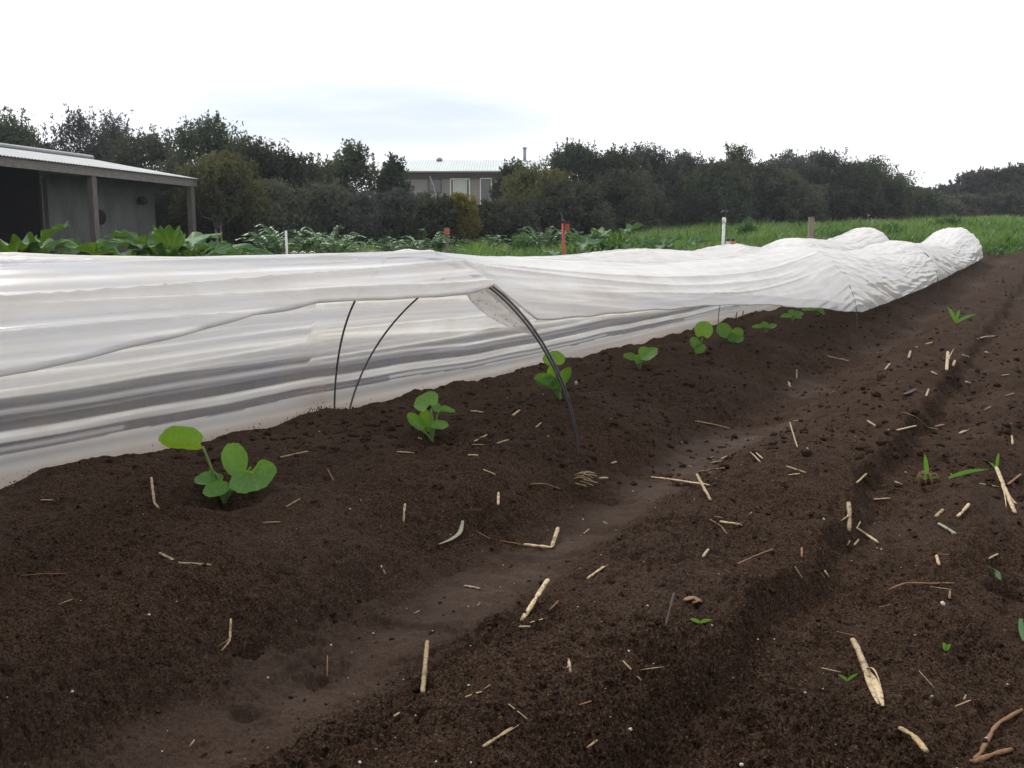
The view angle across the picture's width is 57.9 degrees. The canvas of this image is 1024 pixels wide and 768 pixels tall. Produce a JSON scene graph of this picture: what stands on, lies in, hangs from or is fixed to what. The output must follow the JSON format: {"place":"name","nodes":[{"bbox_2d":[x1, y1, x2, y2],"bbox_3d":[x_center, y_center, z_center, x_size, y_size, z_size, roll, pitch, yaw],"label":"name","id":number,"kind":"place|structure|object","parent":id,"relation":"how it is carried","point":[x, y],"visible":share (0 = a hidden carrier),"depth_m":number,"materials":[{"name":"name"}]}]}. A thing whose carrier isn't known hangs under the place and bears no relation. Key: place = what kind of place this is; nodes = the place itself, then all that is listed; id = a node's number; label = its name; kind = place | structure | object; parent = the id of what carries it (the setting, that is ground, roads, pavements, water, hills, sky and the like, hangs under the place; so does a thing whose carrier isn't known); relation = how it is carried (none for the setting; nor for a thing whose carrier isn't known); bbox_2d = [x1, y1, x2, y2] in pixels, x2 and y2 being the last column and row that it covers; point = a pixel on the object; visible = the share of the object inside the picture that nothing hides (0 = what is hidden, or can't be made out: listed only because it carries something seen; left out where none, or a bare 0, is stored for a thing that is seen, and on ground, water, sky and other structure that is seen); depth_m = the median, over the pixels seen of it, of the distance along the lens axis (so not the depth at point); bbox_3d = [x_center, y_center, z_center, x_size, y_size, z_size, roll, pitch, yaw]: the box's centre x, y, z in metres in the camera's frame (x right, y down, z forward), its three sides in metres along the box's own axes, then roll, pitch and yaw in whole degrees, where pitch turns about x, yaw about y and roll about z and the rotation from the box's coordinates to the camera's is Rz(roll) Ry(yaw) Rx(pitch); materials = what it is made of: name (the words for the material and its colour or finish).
{"place":"outdoors","nodes":[
{"label":"outdoors","id":0,"kind":"place"},
{"bbox_2d":[0,232,1023,767],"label":"ground","id":1,"kind":"structure","parent":0,"point":[264,712],"depth_m":1.63,"materials":[{"name":"soil"}]},
{"bbox_2d":[0,105,44,146],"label":"bushy tree","id":2,"kind":"object","parent":1,"relation":"on","point":[11,134],"visible":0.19,"depth_m":29.70,"materials":[{"name":"green plant"}]},
{"bbox_2d":[19,132,58,229],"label":"bushy tree","id":3,"kind":"object","parent":1,"relation":"on","point":[36,144],"visible":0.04,"depth_m":28.21,"materials":[{"name":"green plant"}]},
{"bbox_2d":[0,220,101,254],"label":"leafy plant","id":4,"kind":"object","parent":1,"relation":"on","point":[30,243],"visible":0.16,"depth_m":5.38,"materials":[{"name":"green plant"}]},
{"bbox_2d":[39,102,122,162],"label":"bushy tree","id":5,"kind":"object","parent":1,"relation":"on","point":[81,131],"visible":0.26,"depth_m":32.75,"materials":[{"name":"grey plant"}]},
{"bbox_2d":[0,143,196,254],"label":"open shed","id":6,"kind":"structure","parent":1,"relation":"on","point":[89,198],"depth_m":20.93,"materials":[{"name":"metal"}]},
{"bbox_2d":[47,239,158,255],"bbox_3d":[-2.556,-0.606,5.853,1.282,0.626,1.159,0,8,0],"label":"leafy plant","id":7,"kind":"object","parent":1,"relation":"on","point":[90,248],"visible":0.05,"depth_m":5.59,"materials":[{"name":"green plant"}]},
{"bbox_2d":[76,107,142,165],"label":"bushy tree","id":8,"kind":"object","parent":1,"relation":"on","point":[112,128],"visible":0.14,"depth_m":34.76,"materials":[{"name":"green plant"}]},
{"bbox_2d":[99,123,179,170],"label":"bushy tree","id":9,"kind":"object","parent":1,"relation":"on","point":[153,145],"visible":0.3,"depth_m":31.85,"materials":[{"name":"green plant"}]},
{"bbox_2d":[99,225,272,256],"bbox_3d":[-2.132,-0.648,5.887,1.324,0.702,1.279,0,8,0],"label":"leafy plant","id":10,"kind":"object","parent":1,"relation":"on","point":[170,240],"visible":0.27,"depth_m":5.70,"materials":[{"name":"green plant"}]},
{"bbox_2d":[147,159,228,248],"bbox_3d":[-9.322,-4.770,25.581,2.926,2.794,2.693,3,8,18],"label":"bushy tree","id":11,"kind":"object","parent":1,"relation":"on","point":[162,197],"visible":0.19,"depth_m":25.02,"materials":[{"name":"green plant"}]},
{"bbox_2d":[150,109,266,241],"bbox_3d":[-9.013,-6.120,28.550,4.827,4.473,4.100,0,8,0],"label":"bushy tree","id":12,"kind":"object","parent":1,"relation":"on","point":[193,138],"visible":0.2,"depth_m":27.72,"materials":[{"name":"green plant"}]},
{"bbox_2d":[158,426,276,504],"bbox_3d":[-0.606,0.169,1.933,0.246,0.174,0.112,0,8,0],"label":"squash seedling","id":13,"kind":"object","parent":1,"relation":"on","point":[259,476],"visible":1,"depth_m":1.91,"materials":[{"name":"green plant"}]},
{"bbox_2d":[165,148,273,241],"bbox_3d":[-7.723,-4.732,24.604,2.891,3.042,2.348,0,8,0],"label":"bushy tree","id":14,"kind":"object","parent":1,"relation":"on","point":[226,186],"visible":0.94,"depth_m":24.13,"materials":[{"name":"green plant"}]},
{"bbox_2d":[201,134,317,241],"bbox_3d":[-7.311,-5.520,27.514,3.513,3.606,3.062,0,8,0],"label":"bushy tree","id":15,"kind":"object","parent":1,"relation":"on","point":[256,151],"visible":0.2,"depth_m":26.88,"materials":[{"name":"green plant"}]},
{"bbox_2d":[209,175,324,247],"bbox_3d":[-6.708,-4.579,25.550,3.138,2.386,2.358,0,8,0],"label":"bushy tree","id":16,"kind":"object","parent":1,"relation":"on","point":[279,193],"visible":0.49,"depth_m":25.16,"materials":[{"name":"green plant"}]},
{"bbox_2d":[235,224,343,254],"bbox_3d":[-3.608,-2.144,14.870,2.226,0.837,2.113,0,8,0],"label":"feathery bush","id":17,"kind":"object","parent":1,"relation":"on","point":[274,246],"visible":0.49,"depth_m":14.60,"materials":[{"name":"green plant"}]},
{"bbox_2d":[256,151,342,235],"bbox_3d":[-6.232,-5.348,27.503,3.172,3.215,2.618,0,8,0],"label":"bushy tree","id":18,"kind":"object","parent":1,"relation":"on","point":[309,170],"visible":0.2,"depth_m":27.02,"materials":[{"name":"green plant"}]},
{"bbox_2d":[279,176,366,242],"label":"bushy tree","id":19,"kind":"object","parent":1,"relation":"on","point":[319,200],"visible":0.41,"depth_m":25.91,"materials":[{"name":"green plant"}]},
{"bbox_2d":[280,224,380,252],"bbox_3d":[-3.043,-2.252,15.422,1.796,0.824,1.816,8,11,44],"label":"feathery bush","id":20,"kind":"object","parent":1,"relation":"on","point":[340,245],"visible":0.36,"depth_m":15.39,"materials":[{"name":"green plant"}]},
{"bbox_2d":[313,151,362,190],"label":"bushy tree","id":21,"kind":"object","parent":1,"relation":"on","point":[319,164],"visible":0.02,"depth_m":30.14,"materials":[{"name":"green plant"}]},
{"bbox_2d":[325,138,380,195],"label":"bushy tree","id":22,"kind":"object","parent":1,"relation":"on","point":[351,164],"visible":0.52,"depth_m":29.16,"materials":[{"name":"green plant"}]},
{"bbox_2d":[323,187,402,244],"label":"bushy tree","id":23,"kind":"object","parent":1,"relation":"on","point":[365,199],"visible":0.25,"depth_m":26.03,"materials":[{"name":"green plant"}]},
{"bbox_2d":[352,236,408,251],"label":"feathery bush","id":24,"kind":"object","parent":1,"relation":"on","point":[385,246],"visible":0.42,"depth_m":19.58,"materials":[{"name":"green plant"}]},
{"bbox_2d":[359,186,425,247],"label":"bushy tree","id":25,"kind":"object","parent":1,"relation":"on","point":[386,214],"visible":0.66,"depth_m":25.21,"materials":[{"name":"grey plant"}]},
{"bbox_2d":[373,151,414,196],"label":"bushy tree","id":26,"kind":"object","parent":1,"relation":"on","point":[390,175],"visible":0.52,"depth_m":28.20,"materials":[{"name":"green plant"}]},
{"bbox_2d":[420,640,428,692],"bbox_3d":[-0.119,0.385,1.271,0.008,0.031,0.220,-1,8,-4],"label":"straw piece","id":27,"kind":"object","parent":1,"relation":"on","point":[424,672],"visible":1,"depth_m":1.25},
{"bbox_2d":[389,228,464,252],"bbox_3d":[-1.726,-2.791,18.820,1.801,0.727,1.761,0,8,0],"label":"feathery bush","id":28,"kind":"object","parent":1,"relation":"on","point":[437,244],"visible":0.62,"depth_m":18.64,"materials":[{"name":"green plant"}]},
{"bbox_2d":[407,391,454,441],"bbox_3d":[-0.230,0.098,2.641,0.134,0.147,0.078,0,8,0],"label":"squash seedling","id":29,"kind":"object","parent":1,"relation":"on","point":[423,421],"visible":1,"depth_m":2.65,"materials":[{"name":"green plant"}]},
{"bbox_2d":[400,193,471,247],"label":"bushy tree","id":30,"kind":"object","parent":1,"relation":"on","point":[431,217],"visible":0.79,"depth_m":23.29,"materials":[{"name":"green plant"}]},
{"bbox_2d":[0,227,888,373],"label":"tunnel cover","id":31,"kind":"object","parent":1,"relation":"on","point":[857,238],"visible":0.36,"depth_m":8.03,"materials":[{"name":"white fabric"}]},
{"bbox_2d":[333,287,577,454],"bbox_3d":[-0.248,-0.065,2.681,0.908,0.604,0.180,5,10,33],"label":"wire hoop","id":32,"kind":"object","parent":1,"relation":"on","point":[540,344],"visible":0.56,"depth_m":2.50,"materials":[{"name":"black metal"}]},
{"bbox_2d":[379,147,544,208],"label":"timber house","id":33,"kind":"structure","parent":1,"relation":"on","point":[468,177],"depth_m":68.59,"materials":[{"name":"white paint"}]},
{"bbox_2d":[428,179,441,192],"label":"window","id":34,"kind":"structure","parent":33,"relation":"in","point":[437,182],"depth_m":68.56,"materials":[{"name":"grey glass"}]},
{"bbox_2d":[450,178,469,197],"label":"glazed door","id":35,"kind":"structure","parent":33,"relation":"in","point":[462,185],"depth_m":68.55,"materials":[{"name":"white paint"}]},
{"bbox_2d":[480,178,491,203],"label":"window","id":36,"kind":"structure","parent":33,"relation":"in","point":[485,183],"depth_m":68.58,"materials":[{"name":"grey glass"}]},
{"bbox_2d":[441,192,483,244],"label":"bushy tree","id":37,"kind":"object","parent":1,"relation":"on","point":[470,226],"visible":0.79,"depth_m":23.39,"materials":[{"name":"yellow plant"}]},
{"bbox_2d":[349,286,578,455],"bbox_3d":[-0.190,-0.085,2.799,0.301,0.599,0.907,-5,10,-33],"label":"wire hoop","id":38,"kind":"object","parent":1,"relation":"on","point":[522,315],"visible":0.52,"depth_m":2.50,"materials":[{"name":"black metal"}]},
{"bbox_2d":[467,287,538,333],"bbox_3d":[-0.035,-0.211,2.464,0.209,0.156,0.077,2,8,15],"label":"film flap","id":39,"kind":"object","parent":38,"relation":"attached to","point":[488,302],"visible":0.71,"depth_m":2.46,"materials":[{"name":"white plastic"}]},
{"bbox_2d":[462,235,514,250],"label":"feathery bush","id":40,"kind":"object","parent":1,"relation":"on","point":[491,239],"visible":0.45,"depth_m":22.53,"materials":[{"name":"green plant"}]},
{"bbox_2d":[0,227,982,488],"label":"tunnel cover","id":41,"kind":"object","parent":1,"relation":"on","point":[72,323],"visible":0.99,"depth_m":2.62,"materials":[{"name":"white fabric"}]},
{"bbox_2d":[464,197,543,246],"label":"bushy tree","id":42,"kind":"object","parent":1,"relation":"on","point":[509,218],"visible":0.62,"depth_m":24.10,"materials":[{"name":"green plant"}]},
{"bbox_2d":[482,156,526,203],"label":"bushy tree","id":43,"kind":"object","parent":1,"relation":"on","point":[496,192],"visible":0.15,"depth_m":29.27,"materials":[{"name":"green plant"}]},
{"bbox_2d":[13,380,1007,767],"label":"pale grit","id":44,"kind":"object","parent":1,"relation":"on","point":[577,606],"visible":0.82,"depth_m":1.26,"materials":[{"name":"grey stone"}]},
{"bbox_2d":[507,227,538,252],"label":"weed clump","id":45,"kind":"object","parent":1,"relation":"on","point":[520,243],"visible":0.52,"depth_m":21.63,"materials":[{"name":"green plant"}]},
{"bbox_2d":[520,578,549,620],"bbox_3d":[0.041,0.332,1.437,0.015,0.024,0.141,3,8,18],"label":"straw piece","id":46,"kind":"object","parent":1,"relation":"on","point":[537,595],"visible":1,"depth_m":1.41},
{"bbox_2d":[488,160,591,240],"bbox_3d":[0.736,-5.245,27.528,3.427,2.758,2.875,0,8,0],"label":"bushy tree","id":47,"kind":"object","parent":1,"relation":"on","point":[528,183],"visible":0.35,"depth_m":26.97,"materials":[{"name":"green plant"}]},
{"bbox_2d":[510,225,571,251],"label":"feathery bush","id":48,"kind":"object","parent":1,"relation":"on","point":[550,237],"visible":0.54,"depth_m":22.50,"materials":[{"name":"green plant"}]},
{"bbox_2d":[523,527,558,547],"bbox_3d":[0.078,0.332,2.008,0.068,0.018,0.108,4,9,27],"label":"straw piece","id":49,"kind":"object","parent":1,"relation":"on","point":[556,532],"visible":1,"depth_m":1.97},
{"bbox_2d":[534,351,571,400],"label":"squash seedling","id":50,"kind":"object","parent":1,"relation":"on","point":[549,379],"visible":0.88,"depth_m":3.21,"materials":[{"name":"green plant"}]},
{"bbox_2d":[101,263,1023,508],"bbox_3d":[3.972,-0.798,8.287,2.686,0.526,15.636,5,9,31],"label":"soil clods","id":51,"kind":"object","parent":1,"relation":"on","point":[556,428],"visible":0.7,"depth_m":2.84,"materials":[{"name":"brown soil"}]},
{"bbox_2d":[560,213,569,254],"bbox_3d":[0.566,-1.284,9.908,0.104,1.081,0.050,3,9,23],"label":"red post","id":52,"kind":"object","parent":1,"relation":"on","point":[565,226],"visible":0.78,"depth_m":9.86,"materials":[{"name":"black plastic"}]},
{"bbox_2d":[520,239,615,256],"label":"leafy plant","id":53,"kind":"object","parent":1,"relation":"on","point":[579,248],"visible":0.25,"depth_m":10.51,"materials":[{"name":"green plant"}]},
{"bbox_2d":[521,179,615,239],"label":"bushy tree","id":54,"kind":"object","parent":1,"relation":"on","point":[576,204],"visible":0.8,"depth_m":26.01,"materials":[{"name":"green plant"}]},
{"bbox_2d":[539,137,602,185],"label":"bushy tree","id":55,"kind":"object","parent":1,"relation":"on","point":[570,158],"visible":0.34,"depth_m":32.80,"materials":[{"name":"green plant"}]},
{"bbox_2d":[545,228,605,248],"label":"feathery bush","id":56,"kind":"object","parent":1,"relation":"on","point":[593,235],"visible":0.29,"depth_m":22.56,"materials":[{"name":"green plant"}]},
{"bbox_2d":[569,222,662,253],"bbox_3d":[1.286,-1.523,11.080,1.257,0.826,1.402,0,8,0],"label":"leafy plant","id":57,"kind":"object","parent":1,"relation":"on","point":[620,240],"visible":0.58,"depth_m":11.05,"materials":[{"name":"green plant"}]},
{"bbox_2d":[579,142,656,230],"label":"bushy tree","id":58,"kind":"object","parent":1,"relation":"on","point":[613,158],"visible":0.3,"depth_m":32.76,"materials":[{"name":"green plant"}]},
{"bbox_2d":[586,166,675,233],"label":"bushy tree","id":59,"kind":"object","parent":1,"relation":"on","point":[646,207],"visible":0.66,"depth_m":31.91,"materials":[{"name":"green plant"}]},
{"bbox_2d":[255,213,1023,256],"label":"field grass","id":60,"kind":"structure","parent":1,"relation":"on","point":[976,232],"depth_m":23.45,"materials":[{"name":"green plant"}]},
{"bbox_2d":[623,346,657,369],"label":"squash seedling","id":61,"kind":"object","parent":1,"relation":"on","point":[646,353],"visible":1,"depth_m":4.09,"materials":[{"name":"green plant"}]},
{"bbox_2d":[610,234,687,250],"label":"leafy plant","id":62,"kind":"object","parent":1,"relation":"on","point":[668,240],"visible":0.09,"depth_m":10.75,"materials":[{"name":"green plant"}]},
{"bbox_2d":[623,141,709,226],"bbox_3d":[5.383,-7.388,35.229,4.201,3.705,3.564,0,8,0],"label":"bushy tree","id":63,"kind":"object","parent":1,"relation":"on","point":[664,171],"visible":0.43,"depth_m":34.61,"materials":[{"name":"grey plant"}]},
{"bbox_2d":[642,238,710,248],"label":"leafy plant","id":64,"kind":"object","parent":1,"relation":"on","point":[696,241],"visible":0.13,"depth_m":11.48,"materials":[{"name":"green plant"}]},
{"bbox_2d":[654,148,720,222],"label":"bushy tree","id":65,"kind":"object","parent":1,"relation":"on","point":[693,160],"visible":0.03,"depth_m":35.72,"materials":[{"name":"green plant"}]},
{"bbox_2d":[690,321,712,356],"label":"squash seedling","id":66,"kind":"object","parent":1,"relation":"on","point":[704,328],"visible":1,"depth_m":4.62,"materials":[{"name":"green plant"}]},
{"bbox_2d":[661,163,755,227],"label":"bushy tree","id":67,"kind":"object","parent":1,"relation":"on","point":[732,196],"visible":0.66,"depth_m":34.35,"materials":[{"name":"green plant"}]},
{"bbox_2d":[677,157,759,228],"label":"bushy tree","id":68,"kind":"object","parent":1,"relation":"on","point":[729,168],"visible":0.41,"depth_m":34.79,"materials":[{"name":"green plant"}]},
{"bbox_2d":[720,210,728,244],"bbox_3d":[2.709,-1.664,11.884,0.104,1.112,0.061,3,9,20],"label":"sprinkler pipe","id":69,"kind":"object","parent":1,"relation":"on","point":[724,212],"visible":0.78,"depth_m":11.82,"materials":[{"name":"white plastic"}]},
{"bbox_2d":[716,323,743,343],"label":"squash seedling","id":70,"kind":"object","parent":1,"relation":"on","point":[723,330],"visible":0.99,"depth_m":5.08,"materials":[{"name":"green plant"}]},
{"bbox_2d":[719,141,756,175],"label":"bushy tree","id":71,"kind":"object","parent":1,"relation":"on","point":[737,156],"visible":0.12,"depth_m":37.89,"materials":[{"name":"green plant"}]},
{"bbox_2d":[734,217,760,235],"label":"weed clump","id":72,"kind":"object","parent":1,"relation":"on","point":[745,228],"visible":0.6,"depth_m":25.56,"materials":[{"name":"green plant"}]},
{"bbox_2d":[752,322,776,332],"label":"squash seedling","id":73,"kind":"object","parent":1,"relation":"on","point":[765,325],"visible":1,"depth_m":5.65,"materials":[{"name":"green plant"}]},
{"bbox_2d":[737,158,794,223],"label":"bushy tree","id":74,"kind":"object","parent":1,"relation":"on","point":[766,206],"visible":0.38,"depth_m":36.73,"materials":[{"name":"green plant"}]},
{"bbox_2d":[742,167,831,224],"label":"bushy tree","id":75,"kind":"object","parent":1,"relation":"on","point":[804,199],"visible":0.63,"depth_m":36.40,"materials":[{"name":"green plant"}]},
{"bbox_2d":[780,310,802,322],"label":"squash seedling","id":76,"kind":"object","parent":1,"relation":"on","point":[798,314],"visible":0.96,"depth_m":6.37,"materials":[{"name":"green plant"}]},
{"bbox_2d":[757,148,826,220],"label":"bushy tree","id":77,"kind":"object","parent":1,"relation":"on","point":[787,160],"visible":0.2,"depth_m":38.71,"materials":[{"name":"green plant"}]},
{"bbox_2d":[807,217,813,238],"bbox_3d":[4.778,-2.191,14.839,0.074,0.955,0.074,0,8,0],"label":"wooden post","id":78,"kind":"object","parent":1,"relation":"on","point":[810,227],"visible":0.36,"depth_m":14.76,"materials":[{"name":"brown wood"}]},
{"bbox_2d":[797,147,867,220],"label":"bushy tree","id":79,"kind":"object","parent":1,"relation":"on","point":[828,162],"visible":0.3,"depth_m":39.22,"materials":[{"name":"green plant"}]},
{"bbox_2d":[841,501,851,531],"bbox_3d":[0.690,0.271,1.897,0.022,0.047,0.065,5,9,30],"label":"straw piece","id":80,"kind":"object","parent":1,"relation":"on","point":[849,515],"visible":1,"depth_m":1.89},
{"bbox_2d":[792,166,910,221],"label":"bushy tree","id":81,"kind":"object","parent":1,"relation":"on","point":[845,191],"visible":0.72,"depth_m":38.26,"materials":[{"name":"green plant"}]},
{"bbox_2d":[850,638,883,705],"bbox_3d":[0.481,0.389,1.253,0.017,0.035,0.269,2,8,14],"label":"straw piece","id":82,"kind":"object","parent":1,"relation":"on","point":[874,685],"visible":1,"depth_m":1.22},
{"bbox_2d":[833,154,924,220],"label":"bushy tree","id":83,"kind":"object","parent":1,"relation":"on","point":[870,166],"visible":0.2,"depth_m":39.47,"materials":[{"name":"green plant"}]},
{"bbox_2d":[874,222,907,235],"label":"weed clump","id":84,"kind":"object","parent":1,"relation":"on","point":[896,226],"visible":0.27,"depth_m":23.62,"materials":[{"name":"green plant"}]},
{"bbox_2d":[884,182,929,219],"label":"bushy tree","id":85,"kind":"object","parent":1,"relation":"on","point":[921,209],"visible":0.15,"depth_m":41.80,"materials":[{"name":"green plant"}]},
{"bbox_2d":[898,726,928,752],"bbox_3d":[0.456,0.402,1.048,0.012,0.017,0.075,0,8,0],"label":"straw piece","id":86,"kind":"object","parent":1,"relation":"on","point":[919,742],"visible":1,"depth_m":1.04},
{"bbox_2d":[914,454,941,485],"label":"weed","id":87,"kind":"object","parent":1,"relation":"on","point":[931,480],"visible":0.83,"depth_m":2.31,"materials":[{"name":"green plant"}]},
{"bbox_2d":[917,186,951,219],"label":"bushy tree","id":88,"kind":"object","parent":1,"relation":"on","point":[936,207],"visible":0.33,"depth_m":44.67,"materials":[{"name":"green plant"}]},
{"bbox_2d":[929,212,966,226],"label":"weed clump","id":89,"kind":"object","parent":1,"relation":"on","point":[948,220],"visible":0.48,"depth_m":26.45,"materials":[{"name":"green plant"}]},
{"bbox_2d":[932,183,967,196],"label":"bushy tree","id":90,"kind":"object","parent":1,"relation":"on","point":[949,189],"visible":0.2,"depth_m":54.39,"materials":[{"name":"green plant"}]},
{"bbox_2d":[947,307,975,322],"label":"weed","id":91,"kind":"object","parent":1,"relation":"on","point":[955,318],"visible":1,"depth_m":6.09,"materials":[{"name":"green plant"}]},
{"bbox_2d":[939,192,996,218],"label":"bushy tree","id":92,"kind":"object","parent":1,"relation":"on","point":[965,204],"visible":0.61,"depth_m":52.29,"materials":[{"name":"green plant"}]},
{"bbox_2d":[948,469,987,478],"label":"weed","id":93,"kind":"object","parent":1,"relation":"on","point":[960,473],"visible":1,"depth_m":2.28,"materials":[{"name":"green plant"}]},
{"bbox_2d":[948,169,997,197],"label":"bushy tree","id":94,"kind":"object","parent":1,"relation":"on","point":[971,182],"visible":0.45,"depth_m":55.27,"materials":[{"name":"green plant"}]},
{"bbox_2d":[976,166,1007,196],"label":"bushy tree","id":95,"kind":"object","parent":1,"relation":"on","point":[995,174],"visible":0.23,"depth_m":55.33,"materials":[{"name":"green plant"}]},
{"bbox_2d":[972,747,1013,763],"bbox_3d":[0.568,0.440,1.097,0.068,0.007,0.009,-3,9,-23],"label":"straw piece","id":96,"kind":"object","parent":1,"relation":"on","point":[989,755],"visible":1,"depth_m":1.10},
{"bbox_2d":[969,708,1023,762],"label":"straw piece","id":97,"kind":"object","parent":1,"relation":"on","point":[995,726],"visible":1,"depth_m":1.15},
{"bbox_2d":[978,190,1023,217],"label":"bushy tree","id":98,"kind":"object","parent":1,"relation":"on","point":[1013,201],"visible":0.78,"depth_m":52.10,"materials":[{"name":"green plant"}]},
{"bbox_2d":[995,466,1016,513],"bbox_3d":[1.219,0.259,2.288,0.024,0.042,0.329,3,9,23],"label":"straw piece","id":99,"kind":"object","parent":1,"relation":"on","point":[1006,493],"visible":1,"depth_m":2.24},
{"bbox_2d":[989,161,1023,210],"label":"bushy tree","id":100,"kind":"object","parent":1,"relation":"on","point":[1012,177],"visible":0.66,"depth_m":54.31,"materials":[{"name":"green plant"}]},
{"bbox_2d":[0,0,1023,220],"label":"sky","id":101,"kind":"structure","parent":0,"point":[935,87],"materials":[{"name":"white"}]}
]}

